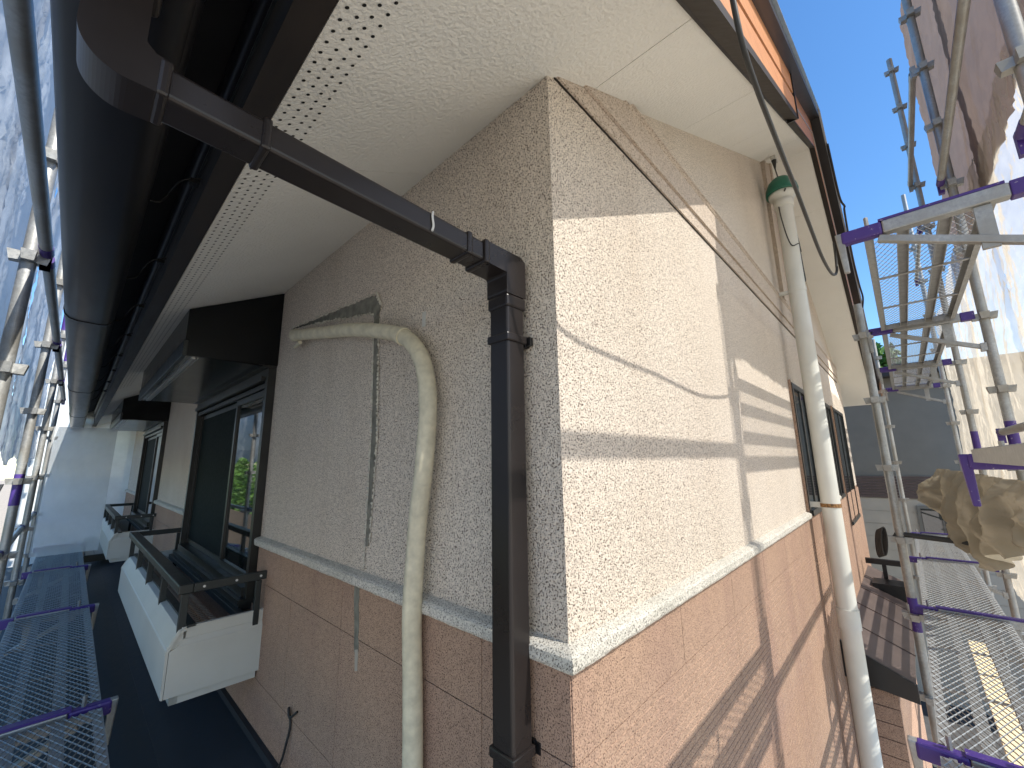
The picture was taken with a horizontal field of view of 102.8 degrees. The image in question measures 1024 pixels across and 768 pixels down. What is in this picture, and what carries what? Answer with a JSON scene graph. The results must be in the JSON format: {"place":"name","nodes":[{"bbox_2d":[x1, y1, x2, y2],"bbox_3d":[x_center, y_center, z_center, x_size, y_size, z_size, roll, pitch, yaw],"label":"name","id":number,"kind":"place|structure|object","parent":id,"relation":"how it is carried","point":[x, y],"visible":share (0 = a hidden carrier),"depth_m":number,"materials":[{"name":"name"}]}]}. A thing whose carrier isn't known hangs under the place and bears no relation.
{"place":"outdoors","nodes":[
{"label":"outdoors","id":0,"kind":"place"},
{"bbox_2d":[0,480,11,539],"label":"ground","id":1,"kind":"structure","parent":0,"point":[5,491],"depth_m":57.75,"materials":[{"name":"white"}]},
{"bbox_2d":[0,108,57,490],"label":"scaffold post","id":2,"kind":"object","parent":1,"relation":"on","point":[28,258],"visible":0.51,"depth_m":1.97,"materials":[{"name":"metal"}]},
{"bbox_2d":[0,0,49,224],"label":"scaffold sheet","id":3,"kind":"object","parent":2,"relation":"attached to","point":[10,130],"visible":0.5,"depth_m":1.82,"materials":[{"name":"white"}]},
{"bbox_2d":[2,0,54,258],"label":"guard rail","id":4,"kind":"object","parent":2,"relation":"attached to","point":[19,15],"visible":0.99,"depth_m":1.19,"materials":[{"name":"metal"}]},
{"bbox_2d":[0,10,57,451],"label":"scaffold sheet","id":5,"kind":"object","parent":2,"relation":"attached to","point":[16,213],"visible":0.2,"depth_m":2.48,"materials":[{"name":"white"}]},
{"bbox_2d":[39,258,61,344],"bbox_3d":[-3.112,-0.475,2.769,2.142,0.105,0.053,-11,-15,42],"label":"guard rail","id":6,"kind":"object","parent":2,"relation":"attached to","point":[49,276],"visible":0.81,"depth_m":2.52,"materials":[{"name":"metal"}]},
{"bbox_2d":[0,695,118,767],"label":"scaffold bracket","id":7,"kind":"object","parent":2,"relation":"attached to","point":[108,706],"visible":0.64,"depth_m":1.88,"materials":[{"name":"metal"}]},
{"bbox_2d":[0,607,100,726],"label":"scaffold plank","id":8,"kind":"object","parent":7,"relation":"on","point":[15,709],"visible":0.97,"depth_m":2.41,"materials":[{"name":"metal"}]},
{"bbox_2d":[0,708,109,767],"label":"scaffold plank","id":9,"kind":"object","parent":7,"relation":"on","point":[55,732],"visible":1,"depth_m":1.70,"materials":[{"name":"metal"}]},
{"bbox_2d":[0,251,62,633],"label":"scaffold post","id":10,"kind":"object","parent":1,"relation":"on","point":[32,411],"visible":0.43,"depth_m":3.27,"materials":[{"name":"metal"}]},
{"bbox_2d":[11,525,24,544],"bbox_3d":[-4.667,1.462,3.815,2.142,0.105,0.053,-11,-15,42],"label":"guard rail","id":11,"kind":"object","parent":10,"relation":"attached to","point":[18,531],"visible":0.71,"depth_m":4.03,"materials":[{"name":"metal"}]},
{"bbox_2d":[0,600,98,655],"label":"scaffold bracket","id":12,"kind":"object","parent":10,"relation":"attached to","point":[93,607],"visible":0.57,"depth_m":3.22,"materials":[{"name":"metal"}]},
{"bbox_2d":[52,343,64,380],"bbox_3d":[-4.640,-0.178,4.187,2.142,0.105,0.053,-11,-15,42],"label":"guard rail","id":13,"kind":"object","parent":10,"relation":"attached to","point":[59,360],"visible":0.76,"depth_m":4.03,"materials":[{"name":"metal"}]},
{"bbox_2d":[2,317,65,618],"bbox_3d":[-5.425,1.129,4.632,0.139,8.300,0.139,-1,-11,-2],"label":"scaffold post","id":14,"kind":"object","parent":1,"relation":"on","point":[43,429],"visible":0.44,"depth_m":4.61,"materials":[{"name":"metal"}]},
{"bbox_2d":[0,183,61,465],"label":"scaffold sheet","id":15,"kind":"object","parent":14,"relation":"attached to","point":[29,356],"visible":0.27,"depth_m":3.63,"materials":[{"name":"white"}]},
{"bbox_2d":[28,291,63,466],"bbox_3d":[-6.307,-1.019,5.679,2.246,4.260,0.079,-11,-15,42],"label":"scaffold sheet","id":16,"kind":"object","parent":14,"relation":"attached to","point":[40,417],"visible":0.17,"depth_m":5.96,"materials":[{"name":"white"}]},
{"bbox_2d":[12,562,90,604],"bbox_3d":[-5.201,2.238,4.640,0.055,0.360,0.562,-11,-15,42],"label":"scaffold bracket","id":17,"kind":"object","parent":14,"relation":"attached to","point":[87,567],"visible":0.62,"depth_m":4.63,"materials":[{"name":"metal"}]},
{"bbox_2d":[11,567,88,617],"bbox_3d":[-4.432,1.993,3.957,2.098,0.053,0.425,-11,-15,42],"label":"scaffold plank","id":18,"kind":"object","parent":17,"relation":"on","point":[65,586],"visible":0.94,"depth_m":3.84,"materials":[{"name":"metal"}]},
{"bbox_2d":[30,552,83,571],"bbox_3d":[-5.961,2.290,5.375,2.098,0.053,0.425,-11,-15,42],"label":"scaffold plank","id":19,"kind":"object","parent":17,"relation":"on","point":[66,559],"visible":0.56,"depth_m":5.10,"materials":[{"name":"metal"}]},
{"bbox_2d":[19,350,66,585],"bbox_3d":[-6.953,1.426,6.050,0.139,8.300,0.139,-1,-11,-2],"label":"scaffold post","id":20,"kind":"object","parent":1,"relation":"on","point":[57,401],"visible":0.18,"depth_m":6.07,"materials":[{"name":"metal"}]},
{"bbox_2d":[20,511,35,525],"bbox_3d":[-6.195,1.758,5.233,2.142,0.105,0.053,-11,-15,42],"label":"guard rail","id":21,"kind":"object","parent":20,"relation":"attached to","point":[33,513],"visible":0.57,"depth_m":5.57,"materials":[{"name":"metal"}]},
{"bbox_2d":[27,551,84,571],"bbox_3d":[-6.730,2.535,6.058,0.055,0.360,0.562,-11,-15,42],"label":"scaffold bracket","id":22,"kind":"object","parent":20,"relation":"attached to","point":[29,568],"visible":0.16,"depth_m":5.84,"materials":[{"name":"metal"}]},
{"bbox_2d":[58,380,65,404],"bbox_3d":[-6.169,0.119,5.605,2.142,0.105,0.053,-11,-15,42],"label":"guard rail","id":23,"kind":"object","parent":20,"relation":"attached to","point":[62,391],"visible":0.67,"depth_m":5.58,"materials":[{"name":"metal"}]},
{"bbox_2d":[0,0,932,767],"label":"house","id":24,"kind":"structure","parent":1,"relation":"on","point":[604,170],"depth_m":1.52,"materials":[{"name":"beige paint"}]},
{"bbox_2d":[6,329,136,567],"bbox_3d":[-7.917,1.125,7.843,0.040,4.200,1.700,-11,-15,42],"label":"end sheet","id":25,"kind":"object","parent":24,"relation":"attached to","point":[121,467],"visible":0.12,"depth_m":7.86,"materials":[{"name":"white fabric"}]},
{"bbox_2d":[28,426,117,557],"bbox_3d":[-5.702,1.373,5.346,0.028,1.600,0.600,-11,-15,42],"label":"gauze sheet","id":26,"kind":"object","parent":24,"relation":"hanging from","point":[71,508],"visible":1,"depth_m":5.33,"materials":[{"name":"white fabric"}]},
{"bbox_2d":[83,543,107,562],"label":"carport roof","id":27,"kind":"structure","parent":24,"relation":"on","point":[94,555],"depth_m":6.05,"materials":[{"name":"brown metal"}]},
{"bbox_2d":[50,0,205,427],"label":"rain gutter","id":28,"kind":"object","parent":24,"relation":"attached to","point":[108,157],"visible":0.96,"depth_m":1.06,"materials":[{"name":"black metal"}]},
{"bbox_2d":[99,503,156,562],"bbox_3d":[-5.412,1.999,5.691,2.451,0.516,0.402,-11,-15,42],"label":"window box","id":29,"kind":"object","parent":24,"relation":"attached to","point":[115,539],"visible":0.77,"depth_m":4.96,"materials":[{"name":"metal"}]},
{"bbox_2d":[110,395,171,430],"bbox_3d":[-5.492,0.383,6.011,2.159,0.502,0.472,-11,-15,42],"label":"awning","id":30,"kind":"object","parent":24,"relation":"attached to","point":[133,413],"depth_m":5.33,"materials":[{"name":"brown metal"}]},
{"bbox_2d":[130,421,168,529],"bbox_3d":[-5.323,1.321,5.994,2.122,1.396,0.145,-11,-15,42],"label":"window","id":31,"kind":"structure","parent":24,"relation":"in","point":[150,468],"depth_m":5.95,"materials":[{"name":"black glass"}]},
{"bbox_2d":[118,528,266,705],"bbox_3d":[-2.327,1.400,2.829,2.451,0.516,0.402,-11,-15,42],"label":"window box","id":32,"kind":"object","parent":24,"relation":"attached to","point":[185,655],"visible":0.96,"depth_m":2.07,"materials":[{"name":"dark white metal"},{"name":"white painted metal"}]},
{"bbox_2d":[138,294,284,403],"bbox_3d":[-2.408,-0.216,3.149,2.159,0.502,0.472,-11,-15,42],"label":"awning","id":33,"kind":"object","parent":24,"relation":"attached to","point":[203,352],"depth_m":2.50,"materials":[{"name":"brown metal"}]},
{"bbox_2d":[173,365,276,609],"bbox_3d":[-2.239,0.722,3.132,2.122,1.396,0.145,-11,-15,42],"label":"window","id":34,"kind":"structure","parent":24,"relation":"in","point":[224,504],"depth_m":2.89,"materials":[{"name":"black glass"}]},
{"bbox_2d":[277,707,297,767],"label":"cable","id":35,"kind":"object","parent":24,"relation":"attached to","point":[289,730],"depth_m":1.74,"materials":[{"name":"black rubber"}]},
{"bbox_2d":[76,0,541,767],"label":"downpipe","id":36,"kind":"object","parent":24,"relation":"attached to","point":[124,66],"visible":1,"depth_m":0.87,"materials":[{"name":"brown plastic"}]},
{"bbox_2d":[289,311,436,767],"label":"wrapped pipe","id":37,"kind":"object","parent":24,"relation":"attached to","point":[412,670],"visible":1,"depth_m":1.24,"materials":[{"name":"beige plastic"}]},
{"bbox_2d":[770,155,777,176],"bbox_3d":[2.377,-1.907,3.684,0.050,0.374,0.218,-9,-14,37],"label":"hanger rod","id":38,"kind":"object","parent":24,"relation":"attached to","point":[773,159],"visible":0.87,"depth_m":3.73,"materials":[{"name":"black metal"}]},
{"bbox_2d":[730,0,837,275],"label":"service cable","id":39,"kind":"object","parent":24,"relation":"attached to","point":[748,63],"visible":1,"depth_m":1.01,"materials":[{"name":"black rubber"}]},
{"bbox_2d":[787,379,821,515],"bbox_3d":[2.466,0.524,3.413,0.040,1.050,0.720,-11,-15,42],"label":"window","id":40,"kind":"structure","parent":24,"relation":"in","point":[797,399],"depth_m":3.33,"materials":[{"name":"brown metal"}]},
{"bbox_2d":[766,175,882,767],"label":"vent stack","id":41,"kind":"object","parent":24,"relation":"attached to","point":[780,192],"visible":0.97,"depth_m":3.01,"materials":[{"name":"white plastic"}]},
{"bbox_2d":[778,207,798,245],"bbox_3d":[2.296,-1.320,3.412,0.120,0.388,0.064,2,-11,-13],"label":"wire","id":42,"kind":"object","parent":41,"relation":"attached to","point":[784,228],"visible":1,"depth_m":3.37,"materials":[{"name":"black rubber"}]},
{"bbox_2d":[797,234,805,281],"bbox_3d":[2.439,-1.105,3.455,0.117,0.498,0.013,10,-15,-43],"label":"wire","id":43,"kind":"object","parent":41,"relation":"hanging from","point":[802,260],"visible":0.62,"depth_m":3.45,"materials":[{"name":"black rubber"}]},
{"bbox_2d":[825,403,845,498],"bbox_3d":[3.711,0.750,4.708,0.040,1.080,0.480,-11,-15,42],"label":"window","id":44,"kind":"structure","parent":24,"relation":"in","point":[828,410],"depth_m":4.76,"materials":[{"name":"black glass"}]},
{"bbox_2d":[826,143,863,307],"bbox_3d":[3.908,-1.724,4.739,0.050,1.271,1.915,-11,-15,42],"label":"edge cable","id":45,"kind":"object","parent":24,"relation":"attached to","point":[839,196],"visible":0.94,"depth_m":4.58,"materials":[{"name":"black rubber"}]},
{"bbox_2d":[830,405,860,525],"bbox_3d":[4.443,1.057,5.432,0.040,1.450,1.160,-11,-15,42],"label":"window","id":46,"kind":"structure","parent":24,"relation":"in","point":[837,417],"depth_m":5.37,"materials":[{"name":"black glass"}]},
{"bbox_2d":[865,557,906,602],"bbox_3d":[4.493,2.351,4.887,0.370,0.420,0.360,-11,-15,42],"label":"dark rack","id":47,"kind":"object","parent":24,"relation":"on","point":[894,588],"visible":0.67,"depth_m":4.84,"materials":[{"name":"black metal"}]},
{"bbox_2d":[875,527,895,557],"bbox_3d":[3.004,1.274,3.272,0.193,0.258,0.085,-26,-27,65],"label":"cable coil","id":48,"kind":"object","parent":47,"relation":"on","point":[881,541],"visible":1,"depth_m":3.29,"materials":[{"name":"black rubber"}]},
{"bbox_2d":[876,342,900,367],"bbox_3d":[10.867,2.558,11.896,3.984,7.765,1.840,-6,-12,26],"label":"garden tree","id":49,"kind":"object","parent":1,"relation":"on","point":[881,352],"visible":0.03,"depth_m":11.89,"materials":[{"name":"green plant"}]},
{"bbox_2d":[852,303,940,767],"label":"scaffold post","id":50,"kind":"object","parent":1,"relation":"on","point":[887,467],"visible":0.9,"depth_m":3.23,"materials":[{"name":"metal"}]},
{"bbox_2d":[903,532,968,544],"bbox_3d":[3.306,1.160,3.000,0.627,0.080,0.040,-11,-15,42],"label":"brace tube","id":51,"kind":"object","parent":50,"relation":"attached to","point":[929,537],"visible":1,"depth_m":3.10,"materials":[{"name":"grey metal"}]},
{"bbox_2d":[916,468,1023,571],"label":"bundled sheet","id":52,"kind":"object","parent":51,"relation":"hanging from","point":[990,530],"visible":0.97,"depth_m":2.69,"materials":[{"name":"beige fabric"}]},
{"bbox_2d":[872,339,949,732],"bbox_3d":[5.971,2.313,6.124,0.139,6.200,0.139,-1,-11,-2],"label":"scaffold post","id":53,"kind":"object","parent":1,"relation":"on","point":[895,461],"visible":0.37,"depth_m":6.28,"materials":[{"name":"metal"}]},
{"bbox_2d":[884,58,1023,694],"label":"scaffold post","id":54,"kind":"object","parent":1,"relation":"on","point":[958,362],"visible":0.66,"depth_m":4.58,"materials":[{"name":"metal"}]},
{"bbox_2d":[914,225,922,285],"bbox_3d":[5.648,-1.728,5.681,0.053,0.105,2.142,-11,-15,42],"label":"guard rail","id":55,"kind":"object","parent":54,"relation":"attached to","point":[918,251],"visible":0.6,"depth_m":5.67,"materials":[{"name":"metal"}]},
{"bbox_2d":[877,358,960,385],"bbox_3d":[4.741,-0.110,4.792,0.657,0.360,0.055,-11,-15,42],"label":"scaffold bracket","id":56,"kind":"object","parent":54,"relation":"attached to","point":[933,370],"visible":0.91,"depth_m":4.71,"materials":[{"name":"metal"}]},
{"bbox_2d":[909,553,1008,598],"bbox_3d":[4.753,2.040,4.397,0.712,0.360,0.055,-11,-15,42],"label":"scaffold bracket","id":57,"kind":"object","parent":54,"relation":"attached to","point":[1004,594],"visible":0.48,"depth_m":4.37,"materials":[{"name":"metal"}]},
{"bbox_2d":[915,533,970,560],"bbox_3d":[5.438,2.083,5.204,0.425,0.053,2.098,-11,-15,42],"label":"scaffold plank","id":58,"kind":"object","parent":57,"relation":"on","point":[948,551],"visible":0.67,"depth_m":4.95,"materials":[{"name":"metal"}]},
{"bbox_2d":[917,559,1005,615],"bbox_3d":[3.989,1.815,3.699,0.425,0.053,2.098,-11,-15,42],"label":"scaffold plank","id":59,"kind":"object","parent":57,"relation":"on","point":[971,599],"visible":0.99,"depth_m":3.55,"materials":[{"name":"metal"}]},
{"bbox_2d":[968,640,1023,765],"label":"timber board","id":60,"kind":"object","parent":54,"relation":"attached to","point":[1018,752],"visible":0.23,"depth_m":3.53,"materials":[{"name":"beige wood"}]},
{"bbox_2d":[901,194,1016,681],"bbox_3d":[6.457,1.086,5.874,0.139,8.500,0.139,-1,-11,-2],"label":"scaffold post","id":61,"kind":"object","parent":1,"relation":"on","point":[953,423],"visible":0.34,"depth_m":6.00,"materials":[{"name":"metal"}]},
{"bbox_2d":[884,383,946,403],"bbox_3d":[6.189,0.158,6.297,0.657,0.360,0.055,-11,-15,42],"label":"scaffold bracket","id":62,"kind":"object","parent":61,"relation":"attached to","point":[927,393],"visible":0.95,"depth_m":6.21,"materials":[{"name":"metal"}]},
{"bbox_2d":[889,366,937,389],"bbox_3d":[5.453,-0.088,5.576,0.425,0.053,2.098,-11,-15,42],"label":"scaffold plank","id":63,"kind":"object","parent":62,"relation":"on","point":[905,382],"visible":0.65,"depth_m":5.79,"materials":[{"name":"metal"}]},
{"bbox_2d":[911,529,971,556],"bbox_3d":[6.202,2.308,5.902,0.712,0.360,0.055,-11,-15,42],"label":"scaffold bracket","id":64,"kind":"object","parent":61,"relation":"attached to","point":[945,534],"visible":0.3,"depth_m":5.94,"materials":[{"name":"metal"}]},
{"bbox_2d":[936,264,1023,600],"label":"scaffold sheet","id":65,"kind":"object","parent":61,"relation":"attached to","point":[974,389],"visible":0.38,"depth_m":5.13,"materials":[{"name":"white fabric"}]},
{"bbox_2d":[898,0,1023,480],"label":"scaffold post","id":66,"kind":"object","parent":1,"relation":"on","point":[1001,388],"visible":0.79,"depth_m":3.18,"materials":[{"name":"metal"}]},
{"bbox_2d":[907,65,916,192],"bbox_3d":[4.191,-2.555,4.284,0.053,0.105,2.142,-11,-15,42],"label":"guard rail","id":67,"kind":"object","parent":66,"relation":"attached to","point":[911,101],"visible":0.95,"depth_m":4.07,"materials":[{"name":"metal"}]},
{"bbox_2d":[865,311,987,352],"bbox_3d":[3.292,-0.379,3.287,0.657,0.360,0.055,-11,-15,42],"label":"scaffold bracket","id":68,"kind":"object","parent":66,"relation":"attached to","point":[948,341],"visible":0.87,"depth_m":3.20,"materials":[{"name":"metal"}]},
{"bbox_2d":[882,323,952,368],"bbox_3d":[4.005,-0.357,4.071,0.425,0.053,2.098,-11,-15,42],"label":"scaffold plank","id":69,"kind":"object","parent":68,"relation":"on","point":[922,354],"visible":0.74,"depth_m":4.20,"materials":[{"name":"metal"}]},
{"bbox_2d":[900,0,978,247],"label":"scaffold sheet","id":70,"kind":"object","parent":66,"relation":"attached to","point":[961,154],"visible":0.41,"depth_m":4.18,"materials":[{"name":"white fabric"}]},
{"bbox_2d":[906,599,1023,660],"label":"scaffold bracket","id":71,"kind":"object","parent":66,"relation":"attached to","point":[1017,624],"visible":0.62,"depth_m":2.89,"materials":[{"name":"metal"}]},
{"bbox_2d":[950,159,1023,567],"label":"scaffold sheet","id":72,"kind":"object","parent":66,"relation":"attached to","point":[1005,326],"visible":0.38,"depth_m":3.37,"materials":[{"name":"white fabric"}]},
{"bbox_2d":[993,0,1023,103],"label":"scaffold post","id":73,"kind":"object","parent":1,"relation":"on","point":[1010,18],"visible":1,"depth_m":1.68,"materials":[{"name":"metal"}]},
{"bbox_2d":[835,176,1023,273],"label":"scaffold bracket","id":74,"kind":"object","parent":73,"relation":"attached to","point":[979,202],"visible":1,"depth_m":1.75,"materials":[{"name":"metal"}]},
{"bbox_2d":[864,204,995,330],"bbox_3d":[2.556,-0.625,2.566,0.425,0.053,2.098,-11,-15,42],"label":"scaffold plank","id":75,"kind":"object","parent":74,"relation":"on","point":[970,255],"visible":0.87,"depth_m":2.48,"materials":[{"name":"metal"}]},
{"bbox_2d":[936,0,970,195],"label":"guard rail","id":76,"kind":"object","parent":73,"relation":"attached to","point":[960,25],"visible":1,"depth_m":2.39,"materials":[{"name":"metal"}]},
{"bbox_2d":[907,735,1023,767],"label":"scaffold bracket","id":77,"kind":"object","parent":73,"relation":"attached to","point":[920,749],"visible":0.95,"depth_m":1.57,"materials":[{"name":"metal"}]},
{"bbox_2d":[940,756,974,767],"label":"scaffold plank","id":78,"kind":"object","parent":77,"relation":"on","point":[949,763],"visible":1,"depth_m":1.51,"materials":[{"name":"metal"}]},
{"bbox_2d":[923,609,1023,766],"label":"scaffold plank","id":79,"kind":"object","parent":77,"relation":"on","point":[984,734],"visible":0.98,"depth_m":2.08,"materials":[{"name":"metal"}]},
{"bbox_2d":[932,0,1023,183],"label":"scaffold sheet","id":80,"kind":"object","parent":73,"relation":"attached to","point":[985,45],"visible":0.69,"depth_m":2.81,"materials":[{"name":"brown"}]},
{"bbox_2d":[958,441,1023,506],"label":"scaffold bracket","id":81,"kind":"object","parent":73,"relation":"attached to","point":[969,466],"visible":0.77,"depth_m":1.60,"materials":[{"name":"metal"}]},
{"bbox_2d":[971,443,1023,465],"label":"scaffold plank","id":82,"kind":"object","parent":81,"relation":"on","point":[1011,454],"visible":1,"depth_m":1.10,"materials":[{"name":"metal"}]},
{"bbox_2d":[975,0,1023,347],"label":"scaffold sheet","id":83,"kind":"object","parent":73,"relation":"attached to","point":[1004,162],"visible":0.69,"depth_m":2.66,"materials":[{"name":"white fabric"}]},
{"bbox_2d":[995,422,1023,442],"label":"guard rail","id":84,"kind":"object","parent":73,"relation":"attached to","point":[1001,433],"visible":0.97,"depth_m":2.63,"materials":[{"name":"metal"}]},
{"bbox_2d":[1013,108,1023,158],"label":"guard rail","id":85,"kind":"object","parent":73,"relation":"attached to","point":[1018,136],"visible":1,"depth_m":1.62,"materials":[{"name":"metal"}]},
{"bbox_2d":[0,0,1007,479],"label":"sky","id":86,"kind":"structure","parent":0,"point":[843,47],"materials":[{"name":"blue"}]},
{"bbox_2d":[843,366,1023,715],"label":"neighbour house","id":87,"kind":"structure","parent":0,"point":[924,440],"depth_m":7.76,"materials":[{"name":"stone"}]},
{"bbox_2d":[916,505,959,556],"bbox_3d":[7.771,2.657,7.390,0.530,0.850,0.065,-11,-15,42],"label":"window","id":88,"kind":"structure","parent":87,"relation":"in","point":[930,520],"depth_m":7.47,"materials":[{"name":"grey glass"}]},
{"bbox_2d":[921,701,1007,767],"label":"path","id":89,"kind":"structure","parent":0,"point":[928,728],"depth_m":6.44,"materials":[{"name":"concrete"}]}
]}

